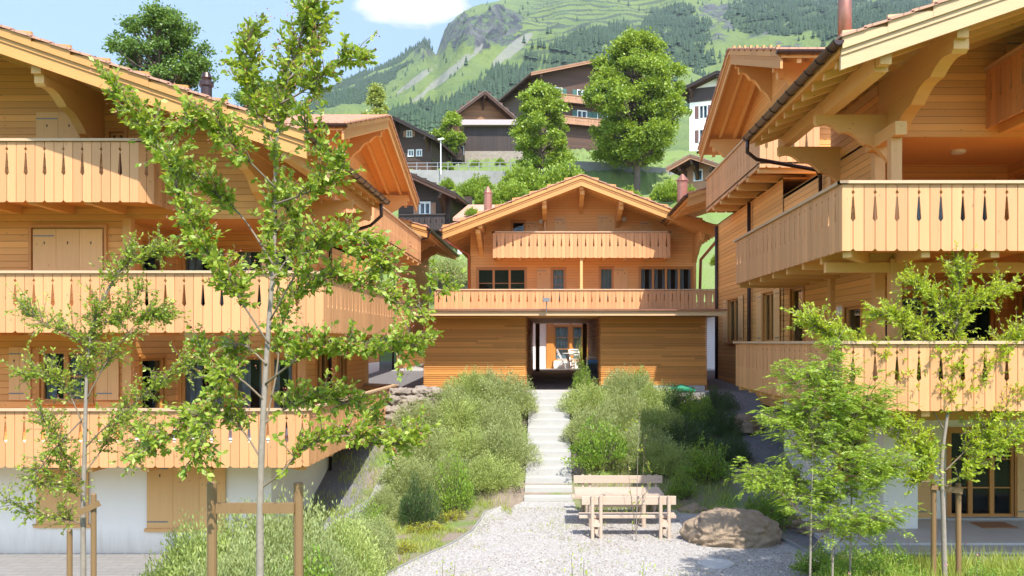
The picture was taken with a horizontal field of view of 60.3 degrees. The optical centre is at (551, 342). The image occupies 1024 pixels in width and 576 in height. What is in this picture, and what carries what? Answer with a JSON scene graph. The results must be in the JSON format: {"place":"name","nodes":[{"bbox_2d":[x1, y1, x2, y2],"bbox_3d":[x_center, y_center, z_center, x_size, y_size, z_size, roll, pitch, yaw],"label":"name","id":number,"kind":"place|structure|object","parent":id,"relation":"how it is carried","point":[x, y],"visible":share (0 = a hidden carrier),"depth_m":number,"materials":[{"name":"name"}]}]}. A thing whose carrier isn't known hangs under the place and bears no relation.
{"place":"outdoors","nodes":[
{"label":"outdoors","id":0,"kind":"place"},
{"bbox_2d":[0,554,166,575],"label":"house paving","id":1,"kind":"structure","parent":0,"point":[56,564],"depth_m":17.59,"materials":[{"name":"grey concrete"}]},
{"bbox_2d":[0,0,499,106],"label":"sky","id":2,"kind":"structure","parent":0,"point":[83,25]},
{"bbox_2d":[292,0,923,150],"bbox_3d":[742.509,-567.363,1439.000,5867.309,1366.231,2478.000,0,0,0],"label":"mountain","id":3,"kind":"structure","parent":0,"point":[475,46],"depth_m":881.95,"materials":[{"name":"green plant"}]},
{"bbox_2d":[304,0,931,132],"bbox_3d":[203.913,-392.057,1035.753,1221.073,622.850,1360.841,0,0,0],"label":"spruce wood","id":4,"kind":"object","parent":3,"relation":"on","point":[418,115],"visible":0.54,"depth_m":833.86,"materials":[{"name":"green plant"}]},
{"bbox_2d":[307,148,1022,575],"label":"ground","id":5,"kind":"structure","parent":0,"point":[763,450],"depth_m":23.78,"materials":[{"name":"green plant"}]},
{"bbox_2d":[67,493,100,575],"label":"tree stake frame","id":6,"kind":"object","parent":5,"relation":"on","point":[93,505],"visible":1,"depth_m":11.07,"materials":[{"name":"brown wood"}]},
{"bbox_2d":[0,222,199,575],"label":"serviceberry tree","id":7,"kind":"object","parent":5,"relation":"on","point":[152,314],"visible":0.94,"depth_m":11.16,"materials":[{"name":"green plant"}]},
{"bbox_2d":[101,0,221,91],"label":"ash tree","id":8,"kind":"object","parent":5,"relation":"on","point":[169,40],"visible":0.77,"depth_m":45.07,"materials":[{"name":"green plant"}]},
{"bbox_2d":[0,24,410,553],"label":"chalet","id":9,"kind":"object","parent":5,"relation":"on","point":[79,191],"visible":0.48,"depth_m":18.44,"materials":[{"name":"brown wood"}]},
{"bbox_2d":[33,347,94,404],"bbox_3d":[-10.234,0.705,18.855,1.260,1.210,0.890,0,0,0],"label":"window","id":10,"kind":"structure","parent":9,"relation":"in","point":[63,352],"depth_m":18.53,"materials":[{"name":"brown wood"}]},
{"bbox_2d":[139,354,166,407],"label":"window","id":11,"kind":"structure","parent":9,"relation":"in","point":[148,361],"depth_m":20.20,"materials":[{"name":"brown wood"}]},
{"bbox_2d":[178,246,227,305],"bbox_3d":[-8.235,-1.340,21.182,1.170,1.880,0.835,0,0,0],"label":"window","id":12,"kind":"structure","parent":9,"relation":"in","point":[183,264],"depth_m":21.02,"materials":[{"name":"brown wood"}]},
{"bbox_2d":[178,354,227,407],"bbox_3d":[-8.235,1.235,21.182,1.170,1.930,0.835,0,0,0],"label":"window","id":13,"kind":"structure","parent":9,"relation":"in","point":[185,393],"depth_m":21.03,"materials":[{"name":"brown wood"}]},
{"bbox_2d":[231,246,296,306],"bbox_3d":[-6.800,-1.340,21.182,1.540,1.880,0.835,0,0,0],"label":"window","id":14,"kind":"structure","parent":9,"relation":"in","point":[252,251],"depth_m":21.03,"materials":[{"name":"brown wood"}]},
{"bbox_2d":[231,354,296,427],"bbox_3d":[-6.800,1.235,21.182,1.540,1.930,0.835,0,0,0],"label":"window","id":15,"kind":"structure","parent":9,"relation":"in","point":[253,378],"depth_m":21.05,"materials":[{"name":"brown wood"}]},
{"bbox_2d":[137,502,281,575],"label":"bush","id":16,"kind":"object","parent":5,"relation":"on","point":[179,555],"visible":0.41,"depth_m":13.11,"materials":[{"name":"green plant"}]},
{"bbox_2d":[180,520,292,575],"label":"bush","id":17,"kind":"object","parent":5,"relation":"on","point":[229,568],"visible":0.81,"depth_m":12.15,"materials":[{"name":"green plant"}]},
{"bbox_2d":[207,481,302,575],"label":"tree stake frame","id":18,"kind":"object","parent":5,"relation":"on","point":[215,508],"visible":0.88,"depth_m":7.31,"materials":[{"name":"brown wood"}]},
{"bbox_2d":[88,0,466,575],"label":"serviceberry tree","id":19,"kind":"object","parent":5,"relation":"on","point":[183,178],"visible":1,"depth_m":7.25,"materials":[{"name":"green plant"}]},
{"bbox_2d":[217,482,343,575],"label":"bush","id":20,"kind":"object","parent":5,"relation":"on","point":[280,532],"visible":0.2,"depth_m":13.66,"materials":[{"name":"green plant"}]},
{"bbox_2d":[266,540,333,575],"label":"leafy shrub","id":21,"kind":"object","parent":5,"relation":"on","point":[313,572],"visible":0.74,"depth_m":12.46,"materials":[{"name":"green plant"}]},
{"bbox_2d":[266,513,367,575],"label":"bush","id":22,"kind":"object","parent":5,"relation":"on","point":[331,551],"visible":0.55,"depth_m":12.88,"materials":[{"name":"green plant"}]},
{"bbox_2d":[288,500,391,575],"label":"bush","id":23,"kind":"object","parent":5,"relation":"on","point":[365,550],"visible":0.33,"depth_m":14.05,"materials":[{"name":"green plant"}]},
{"bbox_2d":[274,114,459,373],"bbox_3d":[-10.241,-2.632,38.741,9.619,11.545,26.619,0,0,0],"label":"chalet","id":24,"kind":"object","parent":5,"relation":"on","point":[375,149],"visible":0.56,"depth_m":35.34,"materials":[{"name":"brown wood"}]},
{"bbox_2d":[342,507,399,573],"bbox_3d":[-3.384,3.510,15.557,1.474,1.210,1.404,0,0,24],"label":"bush","id":25,"kind":"object","parent":5,"relation":"on","point":[381,541],"visible":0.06,"depth_m":15.52,"materials":[{"name":"green plant"}]},
{"bbox_2d":[361,82,389,113],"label":"larch tree","id":26,"kind":"object","parent":5,"relation":"on","point":[376,96],"visible":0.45,"depth_m":87.53,"materials":[{"name":"green plant"}]},
{"bbox_2d":[361,508,400,558],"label":"bush","id":27,"kind":"object","parent":5,"relation":"on","point":[391,534],"visible":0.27,"depth_m":16.64,"materials":[{"name":"green plant"}]},
{"bbox_2d":[366,480,405,516],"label":"bush","id":28,"kind":"object","parent":5,"relation":"on","point":[390,500],"visible":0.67,"depth_m":20.43,"materials":[{"name":"green plant"}]},
{"bbox_2d":[316,498,493,570],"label":"grass","id":29,"kind":"structure","parent":5,"relation":"on","point":[428,545],"depth_m":18.32,"materials":[{"name":"green plant"}]},
{"bbox_2d":[373,451,441,495],"bbox_3d":[-3.465,3.231,21.797,1.756,1.210,1.843,0,0,-25],"label":"bush","id":30,"kind":"object","parent":5,"relation":"on","point":[403,478],"visible":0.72,"depth_m":21.64,"materials":[{"name":"green plant"}]},
{"bbox_2d":[384,385,442,428],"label":"dry stone wall","id":31,"kind":"structure","parent":5,"relation":"on","point":[400,394],"depth_m":25.23,"materials":[{"name":"grey stone"}]},
{"bbox_2d":[389,394,447,433],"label":"bush","id":32,"kind":"object","parent":5,"relation":"on","point":[429,411],"visible":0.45,"depth_m":24.48,"materials":[{"name":"green plant"}]},
{"bbox_2d":[394,470,443,527],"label":"juniper shrub","id":33,"kind":"object","parent":5,"relation":"on","point":[408,513],"visible":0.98,"depth_m":19.29,"materials":[{"name":"green plant"}]},
{"bbox_2d":[394,419,453,465],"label":"bush","id":34,"kind":"object","parent":5,"relation":"on","point":[430,442],"visible":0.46,"depth_m":22.80,"materials":[{"name":"green plant"}]},
{"bbox_2d":[392,116,456,169],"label":"hillside chalet","id":35,"kind":"object","parent":5,"relation":"on","point":[420,147],"visible":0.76,"depth_m":89.54,"materials":[{"name":"brown wood"}]},
{"bbox_2d":[398,172,471,245],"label":"hillside chalet","id":36,"kind":"object","parent":5,"relation":"on","point":[439,206],"visible":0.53,"depth_m":61.67,"materials":[{"name":"brown wood"}]},
{"bbox_2d":[429,110,466,163],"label":"maple tree","id":37,"kind":"object","parent":5,"relation":"on","point":[455,138],"visible":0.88,"depth_m":95.28,"materials":[{"name":"green plant"}]},
{"bbox_2d":[429,249,467,284],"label":"weeping shrub","id":38,"kind":"object","parent":5,"relation":"on","point":[442,265],"visible":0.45,"depth_m":55.05,"materials":[{"name":"green plant"}]},
{"bbox_2d":[427,449,474,514],"bbox_3d":[-2.394,3.301,20.694,1.165,1.601,1.071,0,0,-11],"label":"leafy shrub","id":39,"kind":"object","parent":5,"relation":"on","point":[452,501],"visible":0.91,"depth_m":20.58,"materials":[{"name":"green plant"}]},
{"bbox_2d":[427,381,479,420],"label":"bush","id":40,"kind":"object","parent":5,"relation":"on","point":[446,394],"visible":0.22,"depth_m":25.40,"materials":[{"name":"green plant"}]},
{"bbox_2d":[429,441,483,491],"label":"bush","id":41,"kind":"object","parent":5,"relation":"on","point":[444,458],"visible":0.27,"depth_m":21.98,"materials":[{"name":"green plant"}]},
{"bbox_2d":[422,418,493,466],"bbox_3d":[-2.469,2.621,23.382,2.278,1.264,2.146,0,0,3],"label":"bush","id":42,"kind":"object","parent":5,"relation":"on","point":[461,442],"visible":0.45,"depth_m":23.07,"materials":[{"name":"green plant"}]},
{"bbox_2d":[410,170,512,185],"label":"retaining wall","id":43,"kind":"structure","parent":5,"relation":"on","point":[457,176],"depth_m":85.00,"materials":[{"name":"concrete"}]},
{"bbox_2d":[433,391,494,432],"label":"bush","id":44,"kind":"object","parent":5,"relation":"on","point":[468,409],"visible":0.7,"depth_m":24.63,"materials":[{"name":"green plant"}]},
{"bbox_2d":[440,364,496,403],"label":"bush","id":45,"kind":"object","parent":5,"relation":"on","point":[465,382],"visible":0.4,"depth_m":26.25,"materials":[{"name":"green plant"}]},
{"bbox_2d":[438,90,516,156],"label":"hillside chalet","id":46,"kind":"object","parent":5,"relation":"on","point":[485,105],"visible":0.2,"depth_m":108.72,"materials":[{"name":"brown wood"}]},
{"bbox_2d":[458,120,524,161],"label":"barn","id":47,"kind":"structure","parent":5,"relation":"on","point":[490,139],"depth_m":100.00,"materials":[{"name":"brown wood"}]},
{"bbox_2d":[464,447,526,492],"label":"bush","id":48,"kind":"object","parent":5,"relation":"on","point":[494,475],"visible":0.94,"depth_m":21.90,"materials":[{"name":"green plant"}]},
{"bbox_2d":[469,391,528,436],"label":"bush","id":49,"kind":"object","parent":5,"relation":"on","point":[515,415],"visible":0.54,"depth_m":24.45,"materials":[{"name":"green plant"}]},
{"bbox_2d":[470,367,539,415],"bbox_3d":[-1.312,1.403,26.033,2.224,1.533,2.334,0,0,10],"label":"bush","id":50,"kind":"object","parent":5,"relation":"on","point":[526,403],"visible":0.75,"depth_m":25.53,"materials":[{"name":"green plant"}]},
{"bbox_2d":[465,415,545,468],"bbox_3d":[-1.228,2.608,23.261,2.162,1.420,2.060,0,0,12],"label":"bush","id":51,"kind":"object","parent":5,"relation":"on","point":[501,442],"visible":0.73,"depth_m":22.96,"materials":[{"name":"green plant"}]},
{"bbox_2d":[492,178,529,202],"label":"hillside bush","id":52,"kind":"object","parent":5,"relation":"on","point":[509,190],"visible":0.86,"depth_m":65.41,"materials":[{"name":"green plant"}]},
{"bbox_2d":[303,388,734,520],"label":"bank grass","id":53,"kind":"structure","parent":5,"relation":"on","point":[597,509],"depth_m":21.92,"materials":[{"name":"green plant"}]},
{"bbox_2d":[497,160,546,190],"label":"hillside bush","id":54,"kind":"object","parent":5,"relation":"on","point":[534,180],"visible":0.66,"depth_m":71.04,"materials":[{"name":"green plant"}]},
{"bbox_2d":[507,79,579,173],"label":"maple tree","id":55,"kind":"object","parent":5,"relation":"on","point":[541,106],"visible":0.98,"depth_m":79.02,"materials":[{"name":"green plant"}]},
{"bbox_2d":[524,391,572,501],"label":"stairs","id":56,"kind":"structure","parent":5,"relation":"on","point":[548,421],"depth_m":24.13,"materials":[{"name":"concrete"}]},
{"bbox_2d":[541,157,586,184],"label":"hillside bush","id":57,"kind":"object","parent":5,"relation":"on","point":[559,172],"visible":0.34,"depth_m":73.08,"materials":[{"name":"green plant"}]},
{"bbox_2d":[410,298,727,390],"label":"passage building","id":58,"kind":"structure","parent":5,"relation":"on","point":[665,346],"depth_m":27.97,"materials":[{"name":"brown wood"}]},
{"bbox_2d":[433,174,716,368],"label":"chalet","id":59,"kind":"object","parent":5,"relation":"on","point":[581,241],"visible":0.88,"depth_m":40.50,"materials":[{"name":"brown wood"}]},
{"bbox_2d":[476,267,527,298],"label":"window","id":60,"kind":"structure","parent":59,"relation":"in","point":[486,277],"depth_m":41.80,"materials":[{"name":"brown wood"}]},
{"bbox_2d":[554,324,568,360],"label":"door","id":61,"kind":"structure","parent":59,"relation":"in","point":[561,331],"depth_m":40.83,"materials":[{"name":"brown wood"}]},
{"bbox_2d":[638,266,693,298],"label":"window","id":62,"kind":"structure","parent":59,"relation":"in","point":[649,277],"depth_m":41.23,"materials":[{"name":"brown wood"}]},
{"bbox_2d":[498,59,651,150],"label":"hillside chalet","id":63,"kind":"object","parent":5,"relation":"on","point":[571,80],"visible":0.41,"depth_m":124.18,"materials":[{"name":"brown wood"}]},
{"bbox_2d":[552,377,616,415],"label":"bush","id":64,"kind":"object","parent":5,"relation":"on","point":[595,394],"visible":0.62,"depth_m":25.75,"materials":[{"name":"green plant"}]},
{"bbox_2d":[558,399,622,444],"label":"bush","id":65,"kind":"object","parent":5,"relation":"on","point":[574,429],"visible":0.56,"depth_m":24.22,"materials":[{"name":"green plant"}]},
{"bbox_2d":[560,410,637,470],"bbox_3d":[1.331,2.536,22.952,1.970,1.570,1.676,0,0,22],"label":"leafy shrub","id":66,"kind":"object","parent":5,"relation":"on","point":[592,453],"visible":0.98,"depth_m":22.65,"materials":[{"name":"green plant"}]},
{"bbox_2d":[386,502,827,575],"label":"gravel yard","id":67,"kind":"structure","parent":5,"relation":"on","point":[519,541],"depth_m":16.95,"materials":[{"name":"grey gravel"}]},
{"bbox_2d":[571,474,664,511],"bbox_3d":[1.550,3.595,20.719,2.180,0.890,0.538,0,0,0],"label":"garden bench","id":68,"kind":"object","parent":67,"relation":"on","point":[589,479],"visible":0.58,"depth_m":20.87,"materials":[{"name":"grey wood"}]},
{"bbox_2d":[574,487,663,526],"bbox_3d":[1.460,3.660,19.517,1.920,0.760,0.933,0,0,0],"label":"picnic table","id":69,"kind":"object","parent":67,"relation":"on","point":[608,491],"visible":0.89,"depth_m":19.36,"materials":[{"name":"grey wood"}]},
{"bbox_2d":[579,496,675,538],"bbox_3d":[1.565,3.595,18.281,2.010,0.890,0.538,0,0,0],"label":"garden bench","id":70,"kind":"object","parent":67,"relation":"on","point":[660,501],"visible":1,"depth_m":18.08,"materials":[{"name":"grey wood"}]},
{"bbox_2d":[679,506,781,548],"bbox_3d":[3.634,3.739,17.903,2.066,0.703,1.546,0,0,0],"label":"boulder","id":71,"kind":"object","parent":67,"relation":"on","point":[735,527],"visible":0.84,"depth_m":17.40,"materials":[{"name":"stone"}]},
{"bbox_2d":[723,358,889,575],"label":"rowan shrub","id":72,"kind":"object","parent":67,"relation":"on","point":[755,482],"visible":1,"depth_m":13.53,"materials":[{"name":"green plant"}]},
{"bbox_2d":[744,329,914,575],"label":"rowan shrub","id":73,"kind":"object","parent":67,"relation":"on","point":[885,462],"visible":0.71,"depth_m":13.75,"materials":[{"name":"green plant"}]},
{"bbox_2d":[765,353,931,575],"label":"rowan shrub","id":74,"kind":"object","parent":67,"relation":"on","point":[884,419],"visible":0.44,"depth_m":14.00,"materials":[{"name":"green plant"}]},
{"bbox_2d":[569,161,675,175],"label":"retaining wall","id":75,"kind":"structure","parent":5,"relation":"on","point":[586,166],"depth_m":88.00,"materials":[{"name":"concrete"}]},
{"bbox_2d":[599,385,652,433],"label":"bush","id":76,"kind":"object","parent":5,"relation":"on","point":[619,409],"visible":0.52,"depth_m":24.59,"materials":[{"name":"green plant"}]},
{"bbox_2d":[601,362,654,402],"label":"bush","id":77,"kind":"object","parent":5,"relation":"on","point":[617,381],"visible":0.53,"depth_m":26.33,"materials":[{"name":"green plant"}]},
{"bbox_2d":[579,26,693,191],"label":"maple tree","id":78,"kind":"object","parent":5,"relation":"on","point":[641,126],"visible":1,"depth_m":82.21,"materials":[{"name":"green plant"}]},
{"bbox_2d":[605,417,679,469],"bbox_3d":[2.262,2.631,23.317,1.990,1.372,2.088,0,0,-24],"label":"bush","id":79,"kind":"object","parent":5,"relation":"on","point":[633,437],"visible":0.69,"depth_m":22.84,"materials":[{"name":"green plant"}]},
{"bbox_2d":[620,397,684,437],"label":"bush","id":80,"kind":"object","parent":5,"relation":"on","point":[663,419],"visible":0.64,"depth_m":24.36,"materials":[{"name":"green plant"}]},
{"bbox_2d":[636,378,680,414],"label":"bush","id":81,"kind":"object","parent":5,"relation":"on","point":[651,394],"visible":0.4,"depth_m":25.74,"materials":[{"name":"green plant"}]},
{"bbox_2d":[649,178,676,202],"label":"hillside bush","id":82,"kind":"object","parent":5,"relation":"on","point":[666,193],"visible":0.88,"depth_m":73.53,"materials":[{"name":"green plant"}]},
{"bbox_2d":[636,435,703,478],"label":"bush","id":83,"kind":"object","parent":5,"relation":"on","point":[663,467],"visible":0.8,"depth_m":22.52,"materials":[{"name":"green plant"}]},
{"bbox_2d":[656,382,701,417],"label":"bush","id":84,"kind":"object","parent":5,"relation":"on","point":[675,403],"visible":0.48,"depth_m":25.67,"materials":[{"name":"green plant"}]},
{"bbox_2d":[666,464,698,499],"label":"bush","id":85,"kind":"object","parent":5,"relation":"on","point":[687,490],"visible":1,"depth_m":21.62,"materials":[{"name":"green plant"}]},
{"bbox_2d":[660,411,721,452],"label":"bush","id":86,"kind":"object","parent":5,"relation":"on","point":[689,436],"visible":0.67,"depth_m":23.74,"materials":[{"name":"green plant"}]},
{"bbox_2d":[666,154,719,188],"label":"hillside cabin","id":87,"kind":"object","parent":5,"relation":"on","point":[694,170],"visible":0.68,"depth_m":76.89,"materials":[{"name":"brown wood"}]},
{"bbox_2d":[675,387,719,427],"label":"bush","id":88,"kind":"object","parent":5,"relation":"on","point":[693,410],"visible":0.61,"depth_m":25.06,"materials":[{"name":"green plant"}]},
{"bbox_2d":[680,70,719,150],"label":"hillside house","id":89,"kind":"structure","parent":5,"relation":"on","point":[699,95],"depth_m":124.41,"materials":[{"name":"white paint"}]},
{"bbox_2d":[681,433,737,484],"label":"bush","id":90,"kind":"object","parent":5,"relation":"on","point":[709,461],"visible":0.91,"depth_m":22.20,"materials":[{"name":"green plant"}]},
{"bbox_2d":[700,396,744,439],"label":"bush","id":91,"kind":"object","parent":5,"relation":"on","point":[722,426],"visible":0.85,"depth_m":24.45,"materials":[{"name":"green plant"}]},
{"bbox_2d":[715,425,755,469],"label":"bush","id":92,"kind":"object","parent":5,"relation":"on","point":[742,451],"visible":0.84,"depth_m":23.10,"materials":[{"name":"green plant"}]},
{"bbox_2d":[660,45,830,407],"bbox_3d":[9.791,-3.123,31.441,9.519,12.525,19.219,0,0,0],"label":"chalet","id":93,"kind":"object","parent":5,"relation":"on","point":[753,85],"visible":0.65,"depth_m":28.18,"materials":[{"name":"wood"}]},
{"bbox_2d":[725,295,739,343],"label":"window","id":94,"kind":"structure","parent":93,"relation":"in","point":[730,340],"depth_m":31.34,"materials":[{"name":"brown wood"}]},
{"bbox_2d":[742,487,799,532],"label":"bush","id":95,"kind":"object","parent":5,"relation":"on","point":[766,508],"visible":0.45,"depth_m":19.09,"materials":[{"name":"green plant"}]},
{"bbox_2d":[788,539,837,575],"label":"bush","id":96,"kind":"object","parent":5,"relation":"on","point":[804,565],"visible":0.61,"depth_m":15.22,"materials":[{"name":"green plant"}]},
{"bbox_2d":[829,544,898,575],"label":"bush","id":97,"kind":"object","parent":5,"relation":"on","point":[870,566],"visible":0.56,"depth_m":14.51,"materials":[{"name":"green plant"}]},
{"bbox_2d":[733,0,1023,528],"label":"chalet","id":98,"kind":"object","parent":5,"relation":"on","point":[919,112],"visible":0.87,"depth_m":16.52,"materials":[{"name":"brown wood"}]},
{"bbox_2d":[789,285,804,340],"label":"window","id":99,"kind":"structure","parent":98,"relation":"in","point":[801,290],"depth_m":23.16,"materials":[{"name":"brown wood"}]},
{"bbox_2d":[843,301,886,340],"bbox_3d":[6.682,0.060,18.400,0.835,1.780,1.140,0,0,0],"label":"window","id":100,"kind":"structure","parent":98,"relation":"in","point":[850,306],"depth_m":18.84,"materials":[{"name":"brown wood"}]},
{"bbox_2d":[885,177,995,220],"bbox_3d":[8.510,-2.875,19.816,2.820,1.650,0.303,0,0,0],"label":"window","id":101,"kind":"structure","parent":98,"relation":"in","point":[918,218],"depth_m":19.66,"materials":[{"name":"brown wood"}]},
{"bbox_2d":[902,292,997,378],"bbox_3d":[8.750,-0.090,20.082,2.440,2.080,0.835,0,0,0],"label":"window","id":102,"kind":"structure","parent":98,"relation":"in","point":[987,318],"depth_m":20.48,"materials":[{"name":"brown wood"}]},
{"bbox_2d":[946,427,1016,516],"bbox_3d":[9.626,2.900,20.082,1.591,2.000,0.835,0,0,0],"label":"patio door","id":103,"kind":"structure","parent":98,"relation":"in","point":[995,493],"depth_m":20.04,"materials":[{"name":"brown wood"}]},
{"bbox_2d":[864,538,920,575],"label":"bush","id":104,"kind":"object","parent":5,"relation":"on","point":[897,559],"visible":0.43,"depth_m":15.06,"materials":[{"name":"green plant"}]},
{"bbox_2d":[779,240,1023,575],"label":"rowan tree","id":105,"kind":"object","parent":5,"relation":"on","point":[889,312],"visible":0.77,"depth_m":14.52,"materials":[{"name":"green plant"}]},
{"bbox_2d":[821,545,1023,554],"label":"patio edge strip","id":106,"kind":"object","parent":5,"relation":"on","point":[1009,549],"visible":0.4,"depth_m":17.06,"materials":[{"name":"concrete"}]},
{"bbox_2d":[930,481,962,575],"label":"tree stake frame","id":107,"kind":"object","parent":5,"relation":"on","point":[957,489],"visible":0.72,"depth_m":14.66,"materials":[{"name":"brown wood"}]},
{"bbox_2d":[790,505,1023,544],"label":"patio","id":108,"kind":"structure","parent":0,"point":[972,534],"depth_m":18.12,"materials":[{"name":"concrete"}]},
{"bbox_2d":[815,540,1023,575],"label":"tall grass","id":109,"kind":"structure","parent":0,"point":[970,564],"depth_m":15.25,"materials":[{"name":"green plant"}]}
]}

